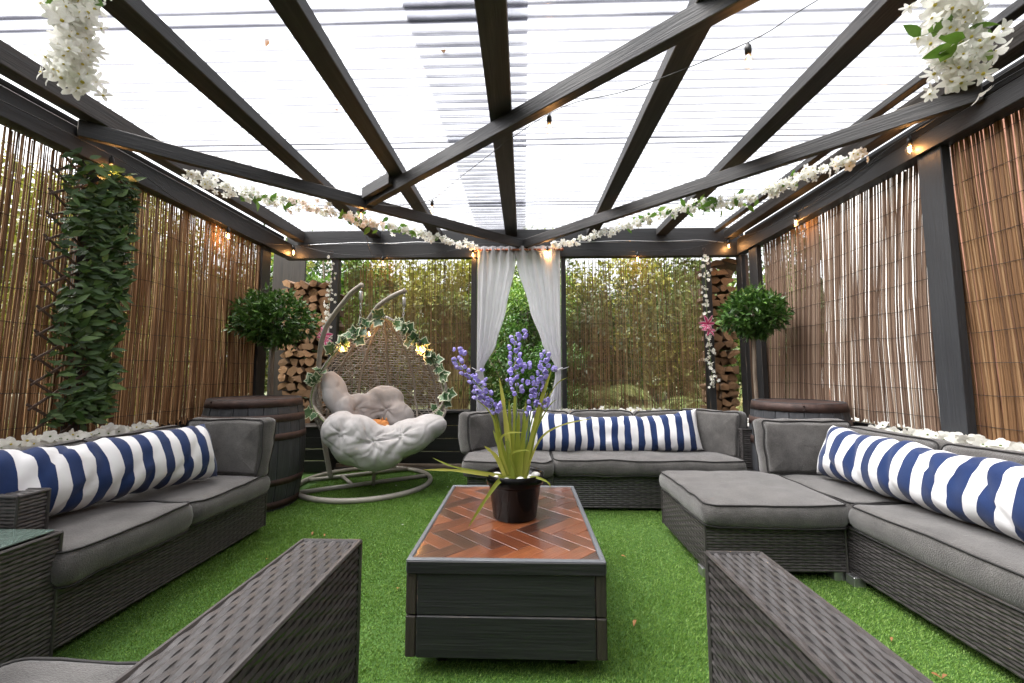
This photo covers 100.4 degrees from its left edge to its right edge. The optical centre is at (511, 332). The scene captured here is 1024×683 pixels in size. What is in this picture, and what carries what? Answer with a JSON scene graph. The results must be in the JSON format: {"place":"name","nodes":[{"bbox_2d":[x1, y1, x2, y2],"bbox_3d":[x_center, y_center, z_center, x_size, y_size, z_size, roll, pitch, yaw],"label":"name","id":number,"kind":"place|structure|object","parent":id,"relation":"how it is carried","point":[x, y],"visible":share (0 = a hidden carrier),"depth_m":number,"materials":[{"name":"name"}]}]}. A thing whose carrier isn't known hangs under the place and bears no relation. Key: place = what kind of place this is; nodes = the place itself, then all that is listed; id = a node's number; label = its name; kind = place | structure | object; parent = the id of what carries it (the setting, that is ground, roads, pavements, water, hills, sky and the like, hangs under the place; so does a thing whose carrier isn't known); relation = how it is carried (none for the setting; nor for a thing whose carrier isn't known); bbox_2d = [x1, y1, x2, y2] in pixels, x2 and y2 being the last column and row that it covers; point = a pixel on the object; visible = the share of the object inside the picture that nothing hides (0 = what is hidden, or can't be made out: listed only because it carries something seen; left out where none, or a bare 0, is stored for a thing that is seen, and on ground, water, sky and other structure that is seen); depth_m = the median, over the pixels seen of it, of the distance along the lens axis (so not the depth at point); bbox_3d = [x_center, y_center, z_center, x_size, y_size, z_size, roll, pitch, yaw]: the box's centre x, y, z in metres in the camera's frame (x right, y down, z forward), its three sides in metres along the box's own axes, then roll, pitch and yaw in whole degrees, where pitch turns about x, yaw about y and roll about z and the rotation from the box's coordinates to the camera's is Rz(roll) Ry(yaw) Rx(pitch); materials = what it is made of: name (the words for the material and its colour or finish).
{"place":"outdoors","nodes":[
{"label":"outdoors","id":0,"kind":"place"},
{"bbox_2d":[282,390,298,394],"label":"log","id":1,"kind":"object","parent":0,"point":[285,392],"visible":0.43,"depth_m":4.99,"materials":[{"name":"brown wood"}]},
{"bbox_2d":[278,382,289,389],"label":"log","id":2,"kind":"object","parent":1,"relation":"on","point":[281,386],"visible":0.51,"depth_m":4.97,"materials":[{"name":"brown wood"}]},
{"bbox_2d":[278,373,288,381],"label":"log","id":3,"kind":"object","parent":2,"relation":"on","point":[283,377],"visible":0.47,"depth_m":4.94,"materials":[{"name":"brown wood"}]},
{"bbox_2d":[278,366,291,373],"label":"log","id":4,"kind":"object","parent":3,"relation":"on","point":[283,369],"visible":0.48,"depth_m":4.95,"materials":[{"name":"brown wood"}]},
{"bbox_2d":[278,358,292,366],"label":"log","id":5,"kind":"object","parent":4,"relation":"on","point":[285,362],"visible":0.5,"depth_m":4.97,"materials":[{"name":"brown wood"}]},
{"bbox_2d":[15,376,740,460],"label":"garden ground","id":6,"kind":"structure","parent":0,"point":[635,402],"depth_m":14.61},
{"bbox_2d":[0,371,159,418],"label":"terrace steps","id":7,"kind":"structure","parent":6,"relation":"on","point":[38,396],"depth_m":4.91,"materials":[{"name":"white stone"}]},
{"bbox_2d":[0,146,190,416],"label":"garden tree","id":8,"kind":"object","parent":6,"relation":"on","point":[17,221],"visible":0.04,"depth_m":5.31,"materials":[{"name":"green plant"}]},
{"bbox_2d":[0,198,237,420],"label":"garden shrub","id":9,"kind":"object","parent":6,"relation":"on","point":[137,311],"visible":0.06,"depth_m":4.26,"materials":[{"name":"green plant"}]},
{"bbox_2d":[85,414,198,438],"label":"dwarf wall","id":10,"kind":"structure","parent":6,"relation":"on","point":[182,426],"depth_m":3.44,"materials":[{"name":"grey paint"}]},
{"bbox_2d":[49,215,315,413],"bbox_3d":[-5.134,-0.253,7.032,3.819,4.031,3.398,-3,-6,26],"label":"garden tree","id":11,"kind":"object","parent":6,"relation":"on","point":[311,264],"visible":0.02,"depth_m":7.12,"materials":[{"name":"green plant"}]},
{"bbox_2d":[207,224,405,397],"bbox_3d":[-4.353,0.033,9.421,3.892,3.892,4.758,-5,-7,44],"label":"garden tree","id":12,"kind":"object","parent":6,"relation":"on","point":[317,264],"visible":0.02,"depth_m":9.19,"materials":[{"name":"green plant"}]},
{"bbox_2d":[271,229,398,358],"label":"garden tree","id":13,"kind":"object","parent":6,"relation":"on","point":[324,278],"visible":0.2,"depth_m":6.58,"materials":[{"name":"green plant"}]},
{"bbox_2d":[2,259,826,419],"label":"woodland","id":14,"kind":"object","parent":6,"relation":"on","point":[648,386],"visible":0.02,"depth_m":15.04,"materials":[{"name":"green plant"}]},
{"bbox_2d":[342,259,509,407],"bbox_3d":[-1.615,-0.017,7.768,3.233,3.696,3.244,-4,-6,37],"label":"garden tree","id":15,"kind":"object","parent":6,"relation":"on","point":[420,281],"visible":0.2,"depth_m":6.79,"materials":[{"name":"green plant"}]},
{"bbox_2d":[389,290,518,406],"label":"garden tree","id":16,"kind":"object","parent":6,"relation":"on","point":[421,324],"visible":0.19,"depth_m":6.24,"materials":[{"name":"green plant"}]},
{"bbox_2d":[400,337,508,425],"bbox_3d":[-0.714,0.804,5.724,1.998,1.625,2.122,0,-5,2],"label":"grass clump","id":17,"kind":"object","parent":6,"relation":"on","point":[456,396],"visible":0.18,"depth_m":5.57,"materials":[{"name":"green plant"}]},
{"bbox_2d":[455,313,592,408],"bbox_3d":[0.140,0.660,5.861,1.754,2.035,2.000,3,-6,-29],"label":"garden shrub","id":18,"kind":"object","parent":6,"relation":"on","point":[524,396],"visible":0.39,"depth_m":5.68,"materials":[{"name":"green plant"}]},
{"bbox_2d":[467,271,584,408],"bbox_3d":[0.382,0.294,6.783,1.702,2.893,1.969,-3,-6,33],"label":"garden shrub","id":19,"kind":"object","parent":6,"relation":"on","point":[518,299],"visible":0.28,"depth_m":6.59,"materials":[{"name":"green plant"}]},
{"bbox_2d":[426,224,626,404],"bbox_3d":[0.373,-0.170,8.853,4.212,4.189,3.889,0,-5,2],"label":"garden tree","id":20,"kind":"object","parent":6,"relation":"on","point":[517,274],"visible":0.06,"depth_m":8.29,"materials":[{"name":"green plant"}]},
{"bbox_2d":[504,275,682,408],"bbox_3d":[1.257,0.400,6.790,2.801,2.695,2.695,0,-5,2],"label":"garden tree","id":21,"kind":"object","parent":6,"relation":"on","point":[589,341],"visible":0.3,"depth_m":6.47,"materials":[{"name":"green plant"}]},
{"bbox_2d":[544,384,658,409],"bbox_3d":[1.242,1.206,6.099,1.765,0.951,1.631,0,-5,2],"label":"tree fern","id":22,"kind":"object","parent":6,"relation":"on","point":[627,392],"visible":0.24,"depth_m":5.78,"materials":[{"name":"green plant"}]},
{"bbox_2d":[529,258,697,409],"bbox_3d":[1.892,0.067,8.188,3.237,3.604,3.625,0,-5,2],"label":"garden tree","id":23,"kind":"object","parent":6,"relation":"on","point":[633,275],"visible":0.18,"depth_m":7.59,"materials":[{"name":"green plant"}]},
{"bbox_2d":[658,396,742,411],"bbox_3d":[2.740,1.267,5.851,1.538,0.785,1.457,0,-5,2],"label":"tree fern","id":24,"kind":"object","parent":6,"relation":"on","point":[686,400],"visible":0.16,"depth_m":5.88,"materials":[{"name":"green plant"}]},
{"bbox_2d":[619,258,812,397],"bbox_3d":[3.776,0.054,8.396,3.754,3.670,2.826,0,-5,2],"label":"garden tree","id":25,"kind":"object","parent":6,"relation":"on","point":[693,326],"visible":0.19,"depth_m":8.11,"materials":[{"name":"green plant"}]},
{"bbox_2d":[718,230,826,397],"bbox_3d":[5.679,-0.151,8.636,3.226,4.114,3.225,3,-6,-32],"label":"garden tree","id":26,"kind":"object","parent":6,"relation":"on","point":[792,301],"visible":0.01,"depth_m":8.30,"materials":[{"name":"green plant"}]},
{"bbox_2d":[853,421,907,430],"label":"dwarf wall","id":27,"kind":"structure","parent":6,"relation":"on","point":[858,424],"depth_m":3.19,"materials":[{"name":"grey paint"}]},
{"bbox_2d":[813,111,1023,435],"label":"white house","id":28,"kind":"structure","parent":6,"relation":"on","point":[857,419],"depth_m":4.48,"materials":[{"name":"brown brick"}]},
{"bbox_2d":[0,0,1023,373],"label":"sky","id":29,"kind":"structure","parent":0,"point":[536,153],"materials":[{"name":"white"}]},
{"bbox_2d":[46,470,1023,682],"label":"turf floor","id":30,"kind":"structure","parent":0,"point":[390,635],"depth_m":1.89,"materials":[{"name":"green plant"}]},
{"bbox_2d":[0,529,63,667],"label":"side table","id":31,"kind":"object","parent":30,"relation":"on","point":[28,600],"visible":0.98,"depth_m":1.53,"materials":[{"name":"grey wicker"}]},
{"bbox_2d":[0,416,276,649],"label":"rattan sofa","id":32,"kind":"object","parent":30,"relation":"on","point":[115,556],"visible":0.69,"depth_m":2.09,"materials":[{"name":"grey fabric"}]},
{"bbox_2d":[0,420,158,449],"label":"petal garland","id":33,"kind":"object","parent":32,"relation":"on","point":[45,438],"visible":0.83,"depth_m":2.33},
{"bbox_2d":[0,424,217,514],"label":"bolster cushion","id":34,"kind":"object","parent":32,"relation":"on","point":[73,478],"visible":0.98,"depth_m":2.07,"materials":[{"name":"multicoloured fabric"}]},
{"bbox_2d":[0,538,362,682],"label":"rattan armchair","id":35,"kind":"object","parent":30,"relation":"on","point":[291,614],"visible":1,"depth_m":0.93,"materials":[{"name":"grey wicker"}]},
{"bbox_2d":[201,395,305,512],"bbox_3d":[-2.176,0.986,3.590,0.794,0.880,0.794,0,-5,2],"label":"barrel","id":36,"kind":"object","parent":30,"relation":"on","point":[286,413],"visible":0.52,"depth_m":3.42,"materials":[{"name":"brown wood"}]},
{"bbox_2d":[221,282,321,394],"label":"bay tree","id":37,"kind":"object","parent":36,"relation":"on","point":[271,316],"visible":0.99,"depth_m":4.00,"materials":[{"name":"green plant"}]},
{"bbox_2d":[303,422,337,471],"bbox_3d":[-2.398,1.284,4.896,0.820,0.489,0.560,0,-5,2],"label":"log store base","id":38,"kind":"object","parent":30,"relation":"on","point":[313,449],"visible":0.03,"depth_m":4.62,"materials":[{"name":"grey paint"}]},
{"bbox_2d":[298,283,447,503],"bbox_3d":[-1.337,0.500,4.299,1.465,1.970,1.379,0,-5,2],"label":"egg chair","id":39,"kind":"object","parent":30,"relation":"on","point":[354,434],"visible":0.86,"depth_m":4.07,"materials":[{"name":"white fabric"}]},
{"bbox_2d":[304,307,456,421],"bbox_3d":[-1.220,0.434,4.023,1.407,1.412,0.465,1,-5,-10],"label":"ivy garland","id":40,"kind":"object","parent":39,"relation":"on","point":[311,380],"visible":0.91,"depth_m":4.14},
{"bbox_2d":[319,316,439,375],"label":"string lights","id":41,"kind":"object","parent":40,"relation":"hanging from","point":[368,330],"visible":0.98,"depth_m":4.16},
{"bbox_2d":[332,463,460,470],"bbox_3d":[-1.083,1.510,4.837,1.850,0.060,0.200,0,-5,2],"label":"timber edging","id":42,"kind":"object","parent":30,"relation":"on","point":[413,465],"visible":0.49,"depth_m":4.80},
{"bbox_2d":[338,409,676,463],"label":"dwarf wall","id":43,"kind":"structure","parent":42,"relation":"on","point":[444,446],"depth_m":4.84,"materials":[{"name":"grey paint"}]},
{"bbox_2d":[405,485,607,663],"bbox_3d":[-0.009,1.082,2.053,0.734,0.411,1.038,0,-5,2],"label":"coffee table","id":44,"kind":"object","parent":30,"relation":"on","point":[485,584],"visible":0.91,"depth_m":1.55,"materials":[{"name":"brown wood"}]},
{"bbox_2d":[425,329,591,525],"bbox_3d":[-0.030,0.425,2.066,0.774,0.901,0.306,0,-5,-5],"label":"potted plant","id":45,"kind":"object","parent":44,"relation":"on","point":[514,480],"visible":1,"depth_m":2.04,"materials":[{"name":"green plant"}]},
{"bbox_2d":[0,0,1023,457],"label":"pergola","id":46,"kind":"object","parent":30,"relation":"on","point":[678,38],"visible":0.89,"depth_m":2.62,"materials":[{"name":"grey paint"}]},
{"bbox_2d":[0,125,93,440],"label":"reed screen","id":47,"kind":"object","parent":46,"relation":"attached to","point":[32,393],"visible":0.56,"depth_m":2.35,"materials":[{"name":"wood"}]},
{"bbox_2d":[28,0,113,100],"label":"flower bunch","id":48,"kind":"object","parent":46,"relation":"hanging from","point":[76,47],"visible":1,"depth_m":1.48,"materials":[{"name":"white plant"}]},
{"bbox_2d":[25,147,147,434],"bbox_3d":[-2.541,-0.247,2.626,0.184,1.729,0.521,0,-5,2],"label":"leaf trellis","id":49,"kind":"object","parent":46,"relation":"attached to","point":[93,402],"visible":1,"depth_m":2.59,"materials":[{"name":"plant"}]},
{"bbox_2d":[86,181,260,431],"bbox_3d":[-2.644,-0.124,3.590,0.028,1.750,1.748,0,-5,2],"label":"reed screen","id":50,"kind":"object","parent":46,"relation":"attached to","point":[232,369],"visible":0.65,"depth_m":3.41,"materials":[{"name":"wood"}]},
{"bbox_2d":[316,251,336,344],"bbox_3d":[-2.064,-0.390,4.766,0.184,1.121,0.178,1,-5,-13],"label":"blossom string","id":51,"kind":"object","parent":46,"relation":"hanging from","point":[328,335],"visible":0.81,"depth_m":4.79,"materials":[{"name":"white plant"}]},
{"bbox_2d":[181,169,478,250],"bbox_3d":[-1.426,-1.063,4.004,2.682,0.271,0.308,5,-7,-44],"label":"flower garland","id":52,"kind":"object","parent":46,"relation":"hanging from","point":[245,194],"visible":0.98,"depth_m":3.65,"materials":[{"name":"white plant"}]},
{"bbox_2d":[340,260,470,409],"bbox_3d":[-1.225,0.015,4.961,1.538,1.760,0.025,0,-5,2],"label":"reed screen","id":53,"kind":"object","parent":46,"relation":"attached to","point":[444,326],"visible":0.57,"depth_m":4.97,"materials":[{"name":"wood"}]},
{"bbox_2d":[0,68,1023,262],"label":"string lights","id":54,"kind":"object","parent":46,"relation":"hanging from","point":[909,139],"visible":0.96,"depth_m":3.36},
{"bbox_2d":[312,240,722,244],"bbox_3d":[0.012,-1.034,4.886,4.751,0.042,0.008,0,-5,2],"label":"power cable","id":55,"kind":"object","parent":46,"relation":"attached to","point":[471,241],"visible":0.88,"depth_m":4.90,"materials":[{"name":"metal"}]},
{"bbox_2d":[474,248,563,251],"bbox_3d":[0.076,-0.945,4.839,1.020,0.040,0.040,0,-5,2],"label":"curtain rod","id":56,"kind":"object","parent":46,"relation":"attached to","point":[538,249],"visible":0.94,"depth_m":4.83,"materials":[{"name":"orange metal"}]},
{"bbox_2d":[473,246,515,409],"bbox_3d":[-0.206,-0.054,4.750,0.493,1.870,0.128,0,-5,2],"label":"curtain","id":57,"kind":"object","parent":56,"relation":"hanging from","point":[496,269],"visible":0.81,"depth_m":4.79,"materials":[{"name":"fabric"}]},
{"bbox_2d":[515,245,567,409],"bbox_3d":[0.332,-0.056,4.735,0.602,1.870,0.129,0,-5,2],"label":"curtain","id":58,"kind":"object","parent":56,"relation":"hanging from","point":[539,273],"visible":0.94,"depth_m":4.78,"materials":[{"name":"fabric"}]},
{"bbox_2d":[359,0,817,256],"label":"string lights","id":59,"kind":"object","parent":46,"relation":"hanging from","point":[748,50],"visible":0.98,"depth_m":2.15},
{"bbox_2d":[566,258,706,409],"bbox_3d":[1.409,0.008,4.886,1.576,1.760,0.027,0,-5,2],"label":"reed screen","id":60,"kind":"object","parent":46,"relation":"attached to","point":[649,372],"visible":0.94,"depth_m":4.88,"materials":[{"name":"wood"}]},
{"bbox_2d":[697,248,719,388],"bbox_3d":[2.103,-0.181,4.635,0.240,1.560,0.178,2,-6,-24],"label":"blossom string","id":61,"kind":"object","parent":46,"relation":"hanging from","point":[706,324],"visible":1,"depth_m":4.63,"materials":[{"name":"white plant"}]},
{"bbox_2d":[551,147,868,249],"bbox_3d":[1.466,-1.072,3.881,0.304,0.244,2.773,5,-7,-43],"label":"flower garland","id":62,"kind":"object","parent":46,"relation":"hanging from","point":[704,204],"visible":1,"depth_m":3.57,"materials":[{"name":"white plant"}]},
{"bbox_2d":[745,253,753,398],"bbox_3d":[2.598,0.070,4.567,0.021,1.919,0.204,0,-5,0],"label":"reed screen","id":63,"kind":"object","parent":46,"relation":"attached to","point":[747,270],"visible":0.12,"depth_m":4.64,"materials":[{"name":"wood"}]},
{"bbox_2d":[763,164,940,431],"bbox_3d":[2.575,-0.163,3.439,0.028,1.701,1.985,0,-5,2],"label":"reed screen","id":64,"kind":"object","parent":46,"relation":"attached to","point":[809,358],"visible":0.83,"depth_m":3.13,"materials":[{"name":"wood"}]},
{"bbox_2d":[898,0,1013,105],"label":"flower bunch","id":65,"kind":"object","parent":46,"relation":"hanging from","point":[962,51],"visible":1,"depth_m":1.43,"materials":[{"name":"white plant"}]},
{"bbox_2d":[950,108,1023,443],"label":"reed screen","id":66,"kind":"object","parent":46,"relation":"attached to","point":[1007,225],"visible":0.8,"depth_m":2.24,"materials":[{"name":"wood"}]},
{"bbox_2d":[457,408,752,508],"bbox_3d":[0.748,1.035,3.723,2.455,0.746,1.032,0,-5,2],"label":"rattan sofa","id":67,"kind":"object","parent":30,"relation":"on","point":[612,479],"visible":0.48,"depth_m":3.37,"materials":[{"name":"grey fabric"}]},
{"bbox_2d":[522,409,703,450],"bbox_3d":[0.860,0.856,3.730,1.541,0.375,0.268,0,-5,2],"label":"bolster cushion","id":68,"kind":"object","parent":67,"relation":"on","point":[677,431],"visible":0.83,"depth_m":3.63,"materials":[{"name":"multicoloured fabric"}]},
{"bbox_2d":[562,406,677,411],"bbox_3d":[1.052,0.787,4.200,1.446,0.137,0.144,0,-5,2],"label":"petal garland","id":69,"kind":"object","parent":67,"relation":"on","point":[631,409],"visible":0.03,"depth_m":4.21},
{"bbox_2d":[748,398,853,470],"bbox_3d":[2.238,0.966,3.314,0.705,0.870,0.705,0,-5,2],"label":"barrel","id":70,"kind":"object","parent":30,"relation":"on","point":[774,408],"visible":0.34,"depth_m":3.15,"materials":[{"name":"brown wood"}]},
{"bbox_2d":[704,550,933,682],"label":"rattan armchair","id":71,"kind":"object","parent":30,"relation":"on","point":[769,620],"visible":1,"depth_m":0.91,"materials":[{"name":"grey wicker"}]},
{"bbox_2d":[659,417,1023,679],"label":"rattan corner sofa","id":72,"kind":"object","parent":30,"relation":"on","point":[786,506],"visible":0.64,"depth_m":2.20,"materials":[{"name":"fabric"}]},
{"bbox_2d":[817,426,1023,542],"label":"bolster cushion","id":73,"kind":"object","parent":72,"relation":"on","point":[985,493],"visible":1,"depth_m":1.98,"materials":[{"name":"multicoloured fabric"}]},
{"bbox_2d":[867,421,1023,451],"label":"petal garland","id":74,"kind":"object","parent":72,"relation":"on","point":[974,439],"visible":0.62,"depth_m":2.28},
{"bbox_2d":[722,405,738,410],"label":"log","id":75,"kind":"object","parent":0,"point":[732,408],"visible":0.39,"depth_m":4.79,"materials":[{"name":"brown wood"}]},
{"bbox_2d":[724,397,739,406],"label":"log","id":76,"kind":"object","parent":75,"relation":"on","point":[735,402],"visible":0.56,"depth_m":4.80,"materials":[{"name":"brown wood"}]},
{"bbox_2d":[710,281,794,398],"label":"bay tree","id":77,"kind":"object","parent":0,"point":[747,307],"visible":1,"depth_m":3.79,"materials":[{"name":"green plant"}]},
{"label":"log","id":78,"kind":"object","parent":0,"visible":0},
{"bbox_2d":[296,389,306,396],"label":"log","id":79,"kind":"object","parent":78,"relation":"on","point":[300,393],"visible":0.46,"depth_m":4.93,"materials":[{"name":"brown wood"}]},
{"bbox_2d":[297,381,307,390],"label":"log","id":80,"kind":"object","parent":79,"relation":"on","point":[301,386],"visible":0.46,"depth_m":4.95,"materials":[{"name":"brown wood"}]},
{"bbox_2d":[291,375,306,382],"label":"log","id":81,"kind":"object","parent":80,"relation":"on","point":[299,378],"visible":0.64,"depth_m":4.92,"materials":[{"name":"brown wood"}]},
{"bbox_2d":[287,366,308,376],"bbox_3d":[-2.551,0.452,5.094,0.148,0.100,0.316,-41,0,-5],"label":"log","id":82,"kind":"object","parent":81,"relation":"on","point":[291,371],"visible":0.56,"depth_m":4.94,"materials":[{"name":"brown wood"}]},
{"label":"log","id":83,"kind":"object","parent":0,"visible":0},
{"bbox_2d":[717,398,731,405],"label":"log","id":84,"kind":"object","parent":83,"relation":"on","point":[725,402],"visible":0.47,"depth_m":4.80,"materials":[{"name":"brown wood"}]},
{"bbox_2d":[717,391,727,398],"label":"log","id":85,"kind":"object","parent":84,"relation":"on","point":[721,394],"visible":0.56,"depth_m":4.80,"materials":[{"name":"brown wood"}]},
{"bbox_2d":[716,382,728,389],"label":"log","id":86,"kind":"object","parent":85,"relation":"on","point":[724,386],"visible":0.61,"depth_m":4.79,"materials":[{"name":"brown wood"}]},
{"bbox_2d":[716,374,728,381],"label":"log","id":87,"kind":"object","parent":86,"relation":"on","point":[722,377],"visible":0.54,"depth_m":4.80,"materials":[{"name":"brown wood"}]},
{"bbox_2d":[704,362,725,373],"bbox_3d":[2.356,0.429,4.968,0.151,0.103,0.308,38,-3,8],"label":"log","id":88,"kind":"object","parent":87,"relation":"on","point":[719,368],"visible":0.48,"depth_m":4.82,"materials":[{"name":"brown wood"}]},
{"bbox_2d":[719,357,728,365],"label":"log","id":89,"kind":"object","parent":88,"relation":"on","point":[724,361],"visible":0.42,"depth_m":4.88,"materials":[{"name":"brown wood"}]},
{"bbox_2d":[719,349,739,358],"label":"log","id":90,"kind":"object","parent":89,"relation":"on","point":[731,353],"visible":0.6,"depth_m":4.82,"materials":[{"name":"brown wood"}]},
{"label":"log","id":91,"kind":"object","parent":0,"visible":0},
{"bbox_2d":[698,308,717,319],"bbox_3d":[2.304,-0.219,5.013,0.098,0.093,0.305,2,-8,0],"label":"log","id":92,"kind":"object","parent":91,"relation":"on","point":[714,314],"visible":0.36,"depth_m":4.87,"materials":[{"name":"brown wood"}]},
{"bbox_2d":[702,300,719,308],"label":"log","id":93,"kind":"object","parent":92,"relation":"on","point":[715,303],"visible":0.31,"depth_m":4.89,"materials":[{"name":"brown wood"}]},
{"bbox_2d":[697,294,716,303],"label":"log","id":94,"kind":"object","parent":93,"relation":"on","point":[713,297],"visible":0.35,"depth_m":4.99,"materials":[{"name":"brown wood"}]},
{"bbox_2d":[699,285,719,295],"bbox_3d":[2.334,-0.499,5.069,0.111,0.102,0.313,0,-5,-3],"label":"log","id":95,"kind":"object","parent":94,"relation":"on","point":[715,289],"visible":0.43,"depth_m":4.92,"materials":[{"name":"brown wood"}]},
{"bbox_2d":[701,277,719,285],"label":"log","id":96,"kind":"object","parent":95,"relation":"on","point":[715,280],"visible":0.44,"depth_m":4.94,"materials":[{"name":"brown wood"}]},
{"bbox_2d":[696,267,717,280],"bbox_3d":[2.305,-0.690,5.046,0.115,0.095,0.290,-29,-3,-7],"label":"log","id":97,"kind":"object","parent":96,"relation":"on","point":[714,271],"visible":0.42,"depth_m":4.91,"materials":[{"name":"brown wood"}]},
{"bbox_2d":[696,260,723,273],"bbox_3d":[2.330,-0.782,5.040,0.185,0.065,0.329,-11,-7,-5],"label":"log","id":98,"kind":"object","parent":97,"relation":"on","point":[716,263],"visible":0.45,"depth_m":4.88,"materials":[{"name":"brown wood"}]},
{"bbox_2d":[716,258,735,272],"bbox_3d":[2.557,-0.800,5.032,0.222,0.059,0.329,22,-3,14],"label":"log","id":99,"kind":"object","parent":98,"relation":"on","point":[729,263],"visible":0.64,"depth_m":4.95,"materials":[{"name":"brown wood"}]},
{"label":"log","id":100,"kind":"object","parent":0,"visible":0},
{"bbox_2d":[715,299,726,309],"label":"log","id":101,"kind":"object","parent":100,"relation":"on","point":[721,301],"visible":0.3,"depth_m":4.88,"materials":[{"name":"brown wood"}]},
{"bbox_2d":[714,294,724,299],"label":"log","id":102,"kind":"object","parent":101,"relation":"on","point":[721,296],"visible":0.58,"depth_m":4.89,"materials":[{"name":"brown wood"}]},
{"bbox_2d":[712,285,726,294],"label":"log","id":103,"kind":"object","parent":102,"relation":"on","point":[723,288],"visible":0.69,"depth_m":4.90,"materials":[{"name":"brown wood"}]},
{"bbox_2d":[714,277,730,289],"bbox_3d":[2.454,-0.564,5.063,0.135,0.127,0.289,1,-7,-5],"label":"log","id":104,"kind":"object","parent":103,"relation":"on","point":[724,281],"visible":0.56,"depth_m":4.93,"materials":[{"name":"brown wood"}]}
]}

